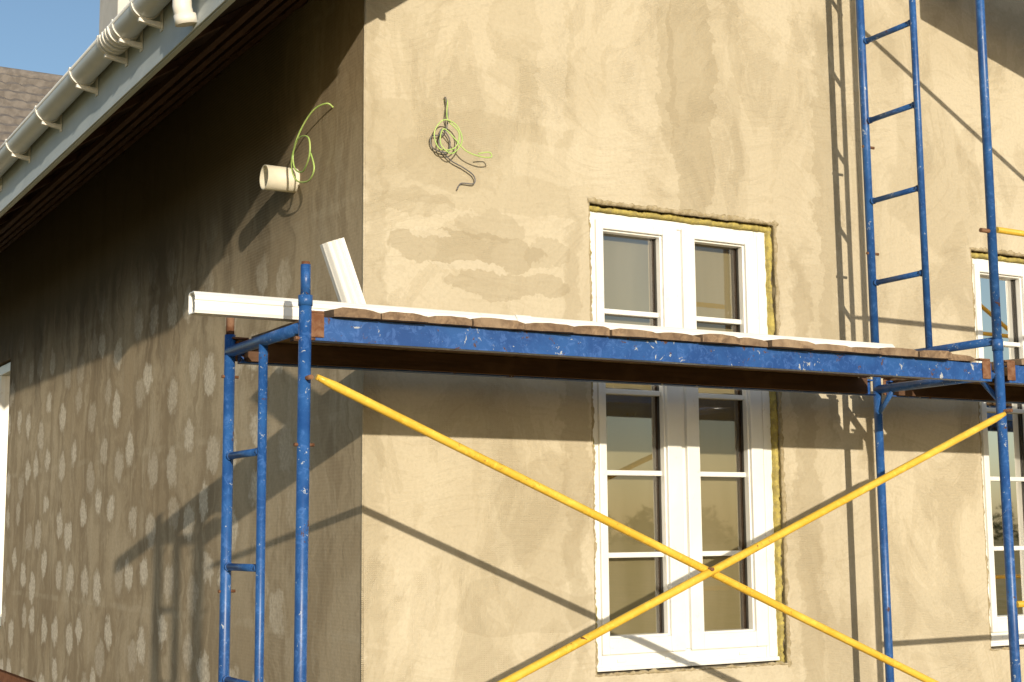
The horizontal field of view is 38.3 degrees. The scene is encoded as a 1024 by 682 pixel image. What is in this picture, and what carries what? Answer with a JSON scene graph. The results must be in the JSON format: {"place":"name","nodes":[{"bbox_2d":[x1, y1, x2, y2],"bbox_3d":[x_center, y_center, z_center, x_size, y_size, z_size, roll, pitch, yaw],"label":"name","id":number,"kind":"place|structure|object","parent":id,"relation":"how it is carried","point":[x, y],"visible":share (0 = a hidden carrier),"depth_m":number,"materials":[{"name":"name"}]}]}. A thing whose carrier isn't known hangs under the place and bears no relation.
{"place":"outdoors","nodes":[
{"label":"outdoors","id":0,"kind":"place"},
{"bbox_2d":[0,669,34,681],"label":"brick plinth","id":1,"kind":"structure","parent":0,"point":[5,676],"depth_m":11.78,"materials":[{"name":"brown brick"}]},
{"bbox_2d":[0,0,363,681],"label":"side wall","id":2,"kind":"structure","parent":1,"relation":"on","point":[111,350],"depth_m":8.23,"materials":[{"name":"paint"}]},
{"bbox_2d":[0,362,10,375],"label":"window","id":3,"kind":"structure","parent":2,"relation":"attached to","point":[5,370],"depth_m":12.68,"materials":[{"name":"white plastic"}]},
{"bbox_2d":[0,0,251,225],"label":"roof underside","id":4,"kind":"object","parent":2,"relation":"on","point":[198,43],"depth_m":6.97,"materials":[{"name":"wood"}]},
{"bbox_2d":[12,207,56,231],"bbox_3d":[-3.783,-0.823,10.991,0.736,0.558,0.060,4,-9,-30],"label":"rafter","id":5,"kind":"object","parent":4,"relation":"attached to","point":[39,216],"visible":0.22,"depth_m":11.10,"materials":[{"name":"brown wood"}]},
{"bbox_2d":[1,190,76,226],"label":"rafter","id":6,"kind":"object","parent":4,"relation":"attached to","point":[59,199],"visible":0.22,"depth_m":10.57,"materials":[{"name":"brown wood"}]},
{"bbox_2d":[0,171,99,224],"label":"rafter","id":7,"kind":"object","parent":4,"relation":"attached to","point":[4,219],"visible":0.22,"depth_m":9.78,"materials":[{"name":"brown wood"}]},
{"bbox_2d":[3,151,124,215],"bbox_3d":[-2.849,-1.040,9.397,0.736,0.558,0.060,4,-9,-30],"label":"rafter","id":8,"kind":"object","parent":4,"relation":"attached to","point":[21,203],"visible":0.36,"depth_m":9.23,"materials":[{"name":"brown wood"}]},
{"bbox_2d":[2,0,171,175],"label":"roof tiles","id":9,"kind":"object","parent":4,"relation":"on","point":[77,97],"depth_m":7.66,"materials":[{"name":"brown tile"}]},
{"bbox_2d":[99,0,128,34],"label":"chimney","id":10,"kind":"object","parent":9,"relation":"on","point":[110,10],"depth_m":11.42,"materials":[{"name":"beige paint"}]},
{"bbox_2d":[24,128,152,195],"bbox_3d":[-2.538,-1.113,8.866,0.736,0.558,0.060,4,-9,-30],"label":"rafter","id":11,"kind":"object","parent":4,"relation":"attached to","point":[46,181],"visible":0.36,"depth_m":8.70,"materials":[{"name":"brown wood"}]},
{"bbox_2d":[49,102,183,172],"bbox_3d":[-2.227,-1.185,8.334,0.736,0.558,0.060,4,-9,-30],"label":"rafter","id":12,"kind":"object","parent":4,"relation":"attached to","point":[69,159],"visible":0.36,"depth_m":8.16,"materials":[{"name":"brown wood"}]},
{"bbox_2d":[0,0,234,216],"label":"fascia board","id":13,"kind":"object","parent":4,"relation":"attached to","point":[86,108],"depth_m":7.08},
{"bbox_2d":[0,0,196,191],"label":"rain gutter","id":14,"kind":"object","parent":13,"relation":"attached to","point":[123,30],"visible":1,"depth_m":6.91,"materials":[{"name":"plastic"}]},
{"bbox_2d":[0,0,226,211],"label":"fascia trim","id":15,"kind":"structure","parent":13,"relation":"attached to","point":[167,52],"depth_m":6.71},
{"bbox_2d":[77,73,219,146],"bbox_3d":[-1.916,-1.258,7.803,0.736,0.558,0.060,4,-9,-30],"label":"rafter","id":16,"kind":"object","parent":4,"relation":"attached to","point":[99,132],"visible":0.36,"depth_m":7.63,"materials":[{"name":"brown wood"}]},
{"bbox_2d":[109,40,259,117],"bbox_3d":[-1.604,-1.330,7.272,0.736,0.558,0.060,4,-9,-30],"label":"rafter","id":17,"kind":"object","parent":4,"relation":"attached to","point":[137,99],"visible":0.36,"depth_m":7.10,"materials":[{"name":"brown wood"}]},
{"bbox_2d":[146,1,306,82],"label":"rafter","id":18,"kind":"object","parent":4,"relation":"attached to","point":[171,66],"visible":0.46,"depth_m":6.57,"materials":[{"name":"brown wood"}]},
{"bbox_2d":[190,3,265,42],"bbox_3d":[-0.982,-1.475,6.209,0.736,0.558,0.060,4,-9,-30],"label":"rafter","id":19,"kind":"object","parent":4,"relation":"attached to","point":[217,24],"visible":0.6,"depth_m":6.03,"materials":[{"name":"brown wood"}]},
{"bbox_2d":[260,165,299,192],"bbox_3d":[-1.088,-0.759,6.901,0.155,0.116,0.116,4,-9,-30],"label":"vent pipe","id":20,"kind":"object","parent":2,"relation":"attached to","point":[277,178],"visible":0.93,"depth_m":6.87,"materials":[{"name":"beige plastic"}]},
{"bbox_2d":[291,103,332,182],"bbox_3d":[-0.910,-0.881,6.658,0.107,0.343,0.279,4,-9,-30],"label":"electrical cable","id":21,"kind":"object","parent":2,"relation":"attached to","point":[309,155],"visible":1,"depth_m":6.63,"materials":[{"name":"plastic"}]},
{"bbox_2d":[363,0,1023,681],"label":"front wall","id":22,"kind":"structure","parent":1,"relation":"on","point":[561,110],"depth_m":6.97,"materials":[{"name":"paint"}]},
{"bbox_2d":[361,0,365,681],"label":"corner bead","id":23,"kind":"object","parent":22,"relation":"attached to","point":[363,372],"visible":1,"depth_m":6.14,"materials":[{"name":"paint"}]},
{"bbox_2d":[430,97,491,189],"bbox_3d":[-0.227,-0.870,6.458,0.277,0.412,0.084,3,-8,-26],"label":"electrical cable","id":24,"kind":"object","parent":22,"relation":"attached to","point":[445,130],"visible":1,"depth_m":6.43,"materials":[{"name":"plastic"}]},
{"bbox_2d":[588,202,598,675],"bbox_3d":[0.369,0.420,6.683,0.024,2.150,0.009,4,-9,-30],"label":"edge","id":25,"kind":"object","parent":22,"relation":"attached to","point":[593,469],"visible":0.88,"depth_m":6.67,"materials":[{"name":"paint"}]},
{"bbox_2d":[590,224,597,672],"bbox_3d":[0.361,0.426,6.729,0.044,2.150,0.034,4,-9,-30],"label":"foam","id":26,"kind":"object","parent":22,"relation":"attached to","point":[594,519],"visible":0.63,"depth_m":6.64,"materials":[{"name":"yellow plastic"}]},
{"bbox_2d":[589,211,601,666],"bbox_3d":[0.358,0.442,6.776,0.040,2.104,0.085,4,-9,-30],"label":"frame","id":27,"kind":"object","parent":22,"relation":"attached to","point":[595,437],"visible":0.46,"depth_m":6.73,"materials":[{"name":"white plastic"}]},
{"bbox_2d":[603,233,657,635],"bbox_3d":[0.551,0.429,6.955,0.450,2.050,0.004,4,-9,-30],"label":"window pane","id":28,"kind":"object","parent":22,"relation":"attached to","point":[630,436],"visible":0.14,"depth_m":6.94,"materials":[{"name":"clear glass"}]},
{"bbox_2d":[587,197,778,225],"bbox_3d":[0.842,-0.623,7.098,1.135,0.037,0.016,4,-9,-30],"label":"plaster edge","id":29,"kind":"object","parent":22,"relation":"attached to","point":[689,212],"visible":1,"depth_m":7.09,"materials":[{"name":"paint"}]},
{"bbox_2d":[677,231,689,648],"bbox_3d":[0.786,0.454,7.029,0.045,1.987,0.078,4,-9,-30],"label":"frame mullion","id":30,"kind":"object","parent":22,"relation":"on","point":[683,449],"visible":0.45,"depth_m":6.98},
{"bbox_2d":[594,219,609,654],"bbox_3d":[0.400,0.424,6.777,0.040,1.999,0.070,4,-9,-30],"label":"sash stile","id":31,"kind":"object","parent":30,"relation":"attached to","point":[602,462],"visible":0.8,"depth_m":6.73,"materials":[{"name":"white plastic"}]},
{"bbox_2d":[610,635,671,654],"bbox_3d":[0.574,1.391,6.748,0.343,0.072,0.068,4,-9,-30],"label":"sash rail","id":32,"kind":"object","parent":30,"relation":"attached to","point":[634,645],"visible":0.8,"depth_m":6.72,"materials":[{"name":"white plastic"}]},
{"bbox_2d":[610,633,667,637],"bbox_3d":[0.571,1.352,6.758,0.325,0.010,0.046,4,-9,-30],"label":"glazing bead","id":33,"kind":"object","parent":32,"relation":"on","point":[639,635],"visible":0.8,"depth_m":6.75,"materials":[{"name":"white plastic"}]},
{"bbox_2d":[650,239,661,632],"bbox_3d":[0.686,0.437,6.998,0.012,1.883,0.025,4,-9,-30],"label":"unit spacer","id":34,"kind":"object","parent":32,"relation":"on","point":[655,443],"visible":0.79,"depth_m":6.98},
{"bbox_2d":[656,236,669,634],"bbox_3d":[0.708,0.432,6.963,0.010,1.883,0.046,4,-9,-30],"label":"glazing bead","id":35,"kind":"object","parent":32,"relation":"on","point":[662,445],"visible":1,"depth_m":6.94,"materials":[{"name":"white plastic"}]},
{"bbox_2d":[653,239,663,632],"bbox_3d":[0.694,0.433,6.973,0.004,1.863,0.012,4,-9,-30],"label":"gasket","id":36,"kind":"object","parent":35,"relation":"attached to","point":[659,462],"visible":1,"depth_m":6.96,"materials":[{"name":"rubber"}]},
{"bbox_2d":[606,388,659,395],"bbox_3d":[0.557,0.241,6.910,0.324,0.024,0.026,4,-9,-30],"label":"muntin","id":37,"kind":"object","parent":36,"relation":"attached to","point":[632,392],"visible":0.82,"depth_m":6.90,"materials":[{"name":"white plastic"}]},
{"bbox_2d":[609,552,663,557],"bbox_3d":[0.564,0.989,6.812,0.324,0.024,0.026,4,-9,-30],"label":"muntin","id":38,"kind":"object","parent":36,"relation":"attached to","point":[633,554],"visible":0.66,"depth_m":6.80,"materials":[{"name":"white plastic"}]},
{"bbox_2d":[661,226,686,650],"bbox_3d":[0.750,0.448,6.979,0.082,1.999,0.070,4,-9,-30],"label":"sash stile","id":39,"kind":"object","parent":30,"relation":"attached to","point":[675,528],"visible":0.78,"depth_m":6.93,"materials":[{"name":"white plastic"}]},
{"bbox_2d":[595,212,753,661],"bbox_3d":[0.787,0.454,7.023,0.949,2.069,0.090,4,-9,-30],"label":"window frame","id":40,"kind":"structure","parent":30,"relation":"attached to","point":[646,221],"depth_m":7.09,"materials":[{"name":"white plastic"}]},
{"bbox_2d":[603,219,662,235],"bbox_3d":[0.557,-0.534,7.001,0.343,0.044,0.068,4,-9,-30],"label":"sash rail","id":41,"kind":"object","parent":40,"relation":"attached to","point":[632,227],"visible":0.8,"depth_m":6.97,"materials":[{"name":"white plastic"}]},
{"bbox_2d":[603,229,658,238],"bbox_3d":[0.555,-0.507,7.002,0.325,0.010,0.046,4,-9,-30],"label":"glazing bead","id":42,"kind":"object","parent":41,"relation":"attached to","point":[629,234],"visible":0.8,"depth_m":6.99,"materials":[{"name":"white plastic"}]},
{"bbox_2d":[589,205,771,231],"bbox_3d":[0.815,-0.594,7.130,1.105,0.045,0.040,4,-9,-30],"label":"foam top","id":43,"kind":"object","parent":40,"relation":"on","point":[691,220],"visible":1,"depth_m":7.12,"materials":[{"name":"yellow plastic"}]},
{"bbox_2d":[694,230,744,244],"bbox_3d":[1.004,-0.504,7.258,0.313,0.044,0.068,4,-9,-30],"label":"sash rail","id":44,"kind":"object","parent":40,"relation":"attached to","point":[719,237],"visible":0.8,"depth_m":7.23,"materials":[{"name":"white plastic"}]},
{"bbox_2d":[695,240,741,247],"bbox_3d":[1.002,-0.477,7.259,0.295,0.010,0.046,4,-9,-30],"label":"glazing bead","id":45,"kind":"object","parent":44,"relation":"attached to","point":[716,244],"visible":0.8,"depth_m":7.25,"materials":[{"name":"white plastic"}]},
{"bbox_2d":[679,229,704,649],"bbox_3d":[0.845,0.454,7.034,0.074,1.999,0.070,4,-9,-30],"label":"sash stile","id":46,"kind":"object","parent":30,"relation":"attached to","point":[692,465],"visible":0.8,"depth_m":6.99,"materials":[{"name":"white plastic"}]},
{"bbox_2d":[704,631,756,648],"bbox_3d":[1.021,1.421,7.006,0.313,0.072,0.068,4,-9,-30],"label":"sash rail","id":47,"kind":"object","parent":30,"relation":"attached to","point":[730,640],"visible":0.8,"depth_m":6.98,"materials":[{"name":"white plastic"}]},
{"bbox_2d":[704,629,752,633],"bbox_3d":[1.018,1.381,7.015,0.295,0.010,0.046,4,-9,-30],"label":"glazing bead","id":48,"kind":"object","parent":47,"relation":"on","point":[724,631],"visible":0.8,"depth_m":7.00,"materials":[{"name":"white plastic"}]},
{"bbox_2d":[732,248,746,628],"bbox_3d":[1.120,0.466,7.248,0.012,1.883,0.025,4,-9,-30],"label":"unit spacer","id":49,"kind":"object","parent":47,"relation":"on","point":[741,519],"visible":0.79,"depth_m":7.23,"materials":[{"name":"grey metal"}]},
{"bbox_2d":[738,245,754,630],"bbox_3d":[1.142,0.461,7.214,0.010,1.883,0.046,4,-9,-30],"label":"glazing bead","id":50,"kind":"object","parent":47,"relation":"on","point":[746,446],"visible":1,"depth_m":7.19,"materials":[{"name":"white plastic"}]},
{"bbox_2d":[736,248,748,628],"bbox_3d":[1.129,0.462,7.223,0.004,1.863,0.012,4,-9,-30],"label":"gasket","id":51,"kind":"object","parent":50,"relation":"attached to","point":[743,478],"visible":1,"depth_m":7.20,"materials":[{"name":"black rubber"}]},
{"bbox_2d":[698,393,743,399],"bbox_3d":[1.005,0.271,7.168,0.294,0.024,0.026,4,-9,-30],"label":"muntin","id":52,"kind":"object","parent":51,"relation":"attached to","point":[719,396],"visible":0.8,"depth_m":7.16,"materials":[{"name":"white plastic"}]},
{"label":"glass pane","id":53,"kind":"object","parent":47,"relation":"on","visible":0},
{"bbox_2d":[696,316,740,324],"bbox_3d":[1.001,-0.101,7.217,0.294,0.024,0.026,4,-9,-30],"label":"muntin","id":54,"kind":"object","parent":53,"relation":"attached to","point":[719,320],"visible":0.8,"depth_m":7.21,"materials":[{"name":"white plastic"}]},
{"bbox_2d":[702,550,741,555],"bbox_3d":[1.011,1.019,7.070,0.294,0.024,0.026,4,-9,-30],"label":"muntin","id":55,"kind":"object","parent":53,"relation":"attached to","point":[717,553],"visible":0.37,"depth_m":7.04,"materials":[{"name":"white plastic"}]},
{"bbox_2d":[743,236,768,645],"bbox_3d":[1.181,0.476,7.227,0.073,1.999,0.070,4,-9,-30],"label":"sash stile","id":56,"kind":"object","parent":30,"relation":"attached to","point":[761,622],"visible":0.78,"depth_m":7.18,"materials":[{"name":"white plastic"}]},
{"bbox_2d":[597,656,779,671],"bbox_3d":[0.835,1.501,6.853,1.055,0.020,0.014,4,-9,-30],"label":"sill nose","id":57,"kind":"object","parent":22,"relation":"on","point":[679,664],"visible":1,"depth_m":6.83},
{"bbox_2d":[602,646,765,666],"bbox_3d":[0.794,1.476,6.892,0.949,0.074,0.083,4,-9,-30],"label":"frame bottom","id":58,"kind":"object","parent":57,"relation":"on","point":[688,655],"visible":0.5,"depth_m":6.85,"materials":[{"name":"white plastic"}]},
{"bbox_2d":[595,661,792,676],"bbox_3d":[0.859,1.515,6.820,1.135,0.027,0.011,4,-9,-30],"label":"plaster edge","id":59,"kind":"object","parent":22,"relation":"attached to","point":[651,671],"visible":1,"depth_m":6.76,"materials":[{"name":"paint"}]},
{"bbox_2d":[695,244,742,630],"bbox_3d":[0.972,0.457,7.198,0.445,2.050,0.004,4,-9,-30],"label":"glass pane","id":60,"kind":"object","parent":22,"relation":"attached to","point":[718,451],"visible":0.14,"depth_m":7.20,"materials":[{"name":"clear glass"}]},
{"bbox_2d":[753,232,777,656],"bbox_3d":[1.228,0.500,7.278,0.072,2.104,0.085,4,-9,-30],"label":"frame","id":61,"kind":"object","parent":22,"relation":"attached to","point":[769,456],"visible":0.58,"depth_m":7.23,"materials":[{"name":"white plastic"}]},
{"bbox_2d":[757,235,772,655],"bbox_3d":[1.241,0.494,7.234,0.020,2.064,0.004,4,-9,-30],"label":"frame step","id":62,"kind":"object","parent":61,"relation":"attached to","point":[765,454],"visible":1,"depth_m":7.21,"materials":[{"name":"white plastic"}]},
{"bbox_2d":[764,225,784,661],"bbox_3d":[1.294,0.487,7.259,0.044,2.150,0.048,4,-9,-30],"label":"foam","id":63,"kind":"object","parent":22,"relation":"attached to","point":[779,587],"visible":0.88,"depth_m":7.23,"materials":[{"name":"yellow plastic"}]},
{"bbox_2d":[773,221,791,666],"bbox_3d":[1.332,0.484,7.235,0.036,2.190,0.015,4,-9,-30],"label":"edge","id":64,"kind":"object","parent":22,"relation":"attached to","point":[784,511],"visible":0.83,"depth_m":7.21,"materials":[{"name":"paint"}]},
{"bbox_2d":[622,0,1023,83],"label":"gable wall","id":65,"kind":"structure","parent":22,"relation":"on","point":[947,33],"depth_m":7.99,"materials":[{"name":"paint"}]},
{"bbox_2d":[970,249,991,648],"bbox_3d":[2.524,0.564,7.926,0.026,2.150,0.009,4,-9,-30],"label":"edge","id":66,"kind":"object","parent":22,"relation":"attached to","point":[986,559],"visible":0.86,"depth_m":7.90,"materials":[{"name":"paint"}]},
{"bbox_2d":[972,261,991,642],"bbox_3d":[2.511,0.586,8.018,0.040,2.104,0.085,4,-9,-30],"label":"frame","id":67,"kind":"object","parent":22,"relation":"attached to","point":[981,452],"visible":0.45,"depth_m":7.96,"materials":[{"name":"white plastic"}]},
{"bbox_2d":[970,247,1023,256],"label":"plaster edge","id":68,"kind":"object","parent":22,"relation":"attached to","point":[1005,252],"visible":0.9,"depth_m":8.18,"materials":[{"name":"paint"}]},
{"bbox_2d":[990,647,1023,650],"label":"plaster edge","id":69,"kind":"object","parent":22,"relation":"attached to","point":[1005,648],"visible":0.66,"depth_m":7.83,"materials":[{"name":"paint"}]},
{"bbox_2d":[991,641,1023,646],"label":"sill nose","id":70,"kind":"object","parent":22,"relation":"on","point":[1003,643],"visible":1,"depth_m":7.87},
{"bbox_2d":[991,631,1023,642],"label":"frame bottom","id":71,"kind":"object","parent":70,"relation":"on","point":[996,636],"visible":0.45,"depth_m":7.90,"materials":[{"name":"white plastic"}]},
{"bbox_3d":[2.940,0.598,8.271,0.045,1.987,0.078,4,-9,-30],"label":"frame","id":72,"kind":"object","parent":22,"relation":"on","visible":0},
{"bbox_2d":[973,263,997,632],"bbox_3d":[2.554,0.568,8.019,0.040,1.999,0.070,4,-9,-30],"label":"sash stile","id":73,"kind":"object","parent":72,"relation":"attached to","point":[986,475],"visible":0.49,"depth_m":7.96,"materials":[{"name":"white plastic"}]},
{"bbox_2d":[972,258,1023,638],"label":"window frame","id":74,"kind":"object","parent":72,"relation":"attached to","point":[1000,263],"depth_m":8.24,"materials":[{"name":"white plastic"}]},
{"bbox_2d":[971,252,1023,263],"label":"foam top","id":75,"kind":"object","parent":74,"relation":"on","point":[982,255],"visible":0.76,"depth_m":8.22,"materials":[{"name":"yellow plastic"}]},
{"bbox_2d":[979,264,1022,276],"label":"sash rail","id":76,"kind":"object","parent":74,"relation":"attached to","point":[1008,271],"visible":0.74,"depth_m":8.23,"materials":[{"name":"white plastic"}]},
{"bbox_2d":[980,273,1018,279],"bbox_3d":[2.708,-0.363,8.243,0.325,0.010,0.046,4,-9,-30],"label":"glazing bead","id":77,"kind":"object","parent":76,"relation":"attached to","point":[1000,276],"visible":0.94,"depth_m":8.25,"materials":[{"name":"white plastic"}]},
{"bbox_2d":[997,617,1023,631],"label":"sash rail","id":78,"kind":"object","parent":72,"relation":"attached to","point":[1002,624],"visible":0.53,"depth_m":7.91,"materials":[{"name":"white plastic"}]},
{"bbox_2d":[980,276,1023,615],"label":"glass pane","id":79,"kind":"object","parent":78,"relation":"on","point":[1013,419],"visible":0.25,"depth_m":8.15,"materials":[{"name":"clear glass"}]},
{"bbox_2d":[997,615,1023,617],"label":"glazing bead","id":80,"kind":"object","parent":78,"relation":"on","point":[1006,616],"visible":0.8,"depth_m":7.93,"materials":[{"name":"white plastic"}]},
{"bbox_2d":[1014,277,1023,434],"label":"glazing bead","id":81,"kind":"object","parent":78,"relation":"on","point":[1019,316],"visible":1,"depth_m":8.29,"materials":[{"name":"white plastic"}]},
{"bbox_2d":[1013,280,1023,476],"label":"gasket","id":82,"kind":"object","parent":81,"relation":"attached to","point":[1016,327],"visible":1,"depth_m":8.28,"materials":[{"name":"black rubber"}]},
{"bbox_2d":[987,408,1023,413],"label":"muntin","id":83,"kind":"object","parent":82,"relation":"attached to","point":[1015,411],"visible":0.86,"depth_m":8.18,"materials":[{"name":"white plastic"}]},
{"bbox_2d":[1021,269,1023,330],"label":"sash stile","id":84,"kind":"object","parent":72,"relation":"attached to","point":[1022,285],"visible":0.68,"depth_m":8.29,"materials":[{"name":"white plastic"}]},
{"bbox_2d":[0,0,99,75],"label":"sky","id":85,"kind":"structure","parent":0,"point":[45,36],"materials":[{"name":"blue"}]},
{"bbox_2d":[218,0,1023,681],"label":"scaffold","id":86,"kind":"object","parent":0,"point":[346,338],"visible":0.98,"depth_m":5.85,"materials":[{"name":"blue metal"}]},
{"bbox_2d":[320,238,365,303],"bbox_3d":[-0.621,-0.200,5.599,0.215,0.386,0.058,4,-9,-30],"label":"downpipe","id":87,"kind":"object","parent":86,"relation":"on","point":[341,270],"visible":0.64,"depth_m":5.58,"materials":[{"name":"white plastic"}]},
{"bbox_2d":[188,291,894,347],"bbox_3d":[0.310,-0.040,5.954,3.290,0.082,0.083,4,-9,-30],"label":"downpipe","id":88,"kind":"object","parent":86,"relation":"on","point":[200,303],"visible":0.5,"depth_m":5.40,"materials":[{"name":"white plastic"}]},
{"bbox_3d":[0.876,0.445,7.078,0.004,1.863,0.012,4,-9,-30],"label":"gasket","id":89,"kind":"object","parent":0,"visible":0},
{"bbox_2d":[700,472,745,476],"bbox_3d":[1.008,0.645,7.119,0.294,0.024,0.026,4,-9,-30],"label":"muntin","id":90,"kind":"object","parent":89,"relation":"attached to","point":[722,474],"visible":0.83,"depth_m":7.11,"materials":[{"name":"white plastic"}]},
{"bbox_3d":[2.570,0.559,8.054,0.004,1.863,0.012,4,-9,-30],"label":"gasket","id":91,"kind":"object","parent":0,"visible":0},
{"bbox_2d":[990,476,1023,481],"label":"muntin","id":92,"kind":"object","parent":91,"relation":"attached to","point":[1021,479],"visible":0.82,"depth_m":8.11,"materials":[{"name":"white plastic"}]},
{"bbox_2d":[994,546,1023,550],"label":"muntin","id":93,"kind":"object","parent":91,"relation":"attached to","point":[998,548],"visible":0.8,"depth_m":8.01,"materials":[{"name":"white plastic"}]},
{"bbox_2d":[1003,341,1019,346],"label":"muntin","id":94,"kind":"object","parent":91,"relation":"attached to","point":[1011,344],"visible":0.46,"depth_m":8.24,"materials":[{"name":"white plastic"}]},
{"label":"walls","id":95,"kind":"object","parent":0,"visible":0},
{"bbox_3d":[-5.467,-1.795,28.306,16.500,4.220,4.400,4,-9,-30],"label":"roof back","id":96,"kind":"object","parent":95,"relation":"on","visible":0},
{"bbox_2d":[0,73,57,145],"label":"roof tiles","id":97,"kind":"object","parent":96,"relation":"attached to","point":[21,97],"depth_m":23.84,"materials":[{"name":"brown tile"}]},
{"bbox_2d":[0,66,62,80],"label":"ridge","id":98,"kind":"structure","parent":96,"relation":"on","point":[26,73],"depth_m":24.49,"materials":[{"name":"tile"}]},
{"bbox_3d":[-5.339,-0.461,13.648,0.736,0.558,0.060,4,-9,-30],"label":"rafter","id":99,"kind":"object","parent":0,"visible":0},
{"bbox_2d":[0,0,268,234],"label":"soffit batten","id":100,"kind":"object","parent":99,"relation":"attached to","point":[250,9],"visible":1,"depth_m":7.04,"materials":[{"name":"brown wood"}]},
{"bbox_2d":[0,0,282,241],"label":"soffit batten","id":101,"kind":"object","parent":99,"relation":"attached to","point":[234,36],"visible":0.83,"depth_m":7.48,"materials":[{"name":"brown wood"}]},
{"bbox_2d":[0,0,295,247],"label":"soffit batten","id":102,"kind":"object","parent":99,"relation":"attached to","point":[272,14],"visible":0.83,"depth_m":7.88,"materials":[{"name":"brown wood"}]},
{"bbox_2d":[0,0,306,252],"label":"soffit batten","id":103,"kind":"object","parent":99,"relation":"attached to","point":[261,33],"visible":0.75,"depth_m":8.30,"materials":[{"name":"brown wood"}]},
{"bbox_3d":[-4.423,2.379,12.607,0.070,0.079,0.999,4,-9,-30],"label":"frame bottom","id":104,"kind":"object","parent":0,"visible":0},
{"bbox_2d":[0,376,5,516],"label":"mullion","id":105,"kind":"object","parent":104,"relation":"on","point":[2,391],"visible":0.47,"depth_m":12.78,"materials":[{"name":"white plastic"}]},
{"bbox_2d":[0,374,9,614],"bbox_3d":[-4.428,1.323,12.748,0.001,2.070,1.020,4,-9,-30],"label":"window frame","id":106,"kind":"object","parent":104,"relation":"on","point":[4,461],"visible":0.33,"depth_m":12.64,"materials":[{"name":"white plastic"}]},
{"bbox_3d":[0.416,0.415,6.813,0.004,1.863,0.012,4,-9,-30],"label":"gasket","id":107,"kind":"object","parent":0,"visible":0},
{"bbox_2d":[604,308,658,317],"bbox_3d":[0.554,-0.131,6.959,0.324,0.024,0.026,4,-9,-30],"label":"muntin","id":108,"kind":"object","parent":107,"relation":"attached to","point":[631,313],"visible":0.8,"depth_m":6.95,"materials":[{"name":"white plastic"}]},
{"bbox_2d":[607,470,661,475],"bbox_3d":[0.561,0.615,6.861,0.324,0.024,0.026,4,-9,-30],"label":"muntin","id":109,"kind":"object","parent":107,"relation":"attached to","point":[632,473],"visible":0.82,"depth_m":6.85,"materials":[{"name":"white plastic"}]}
]}

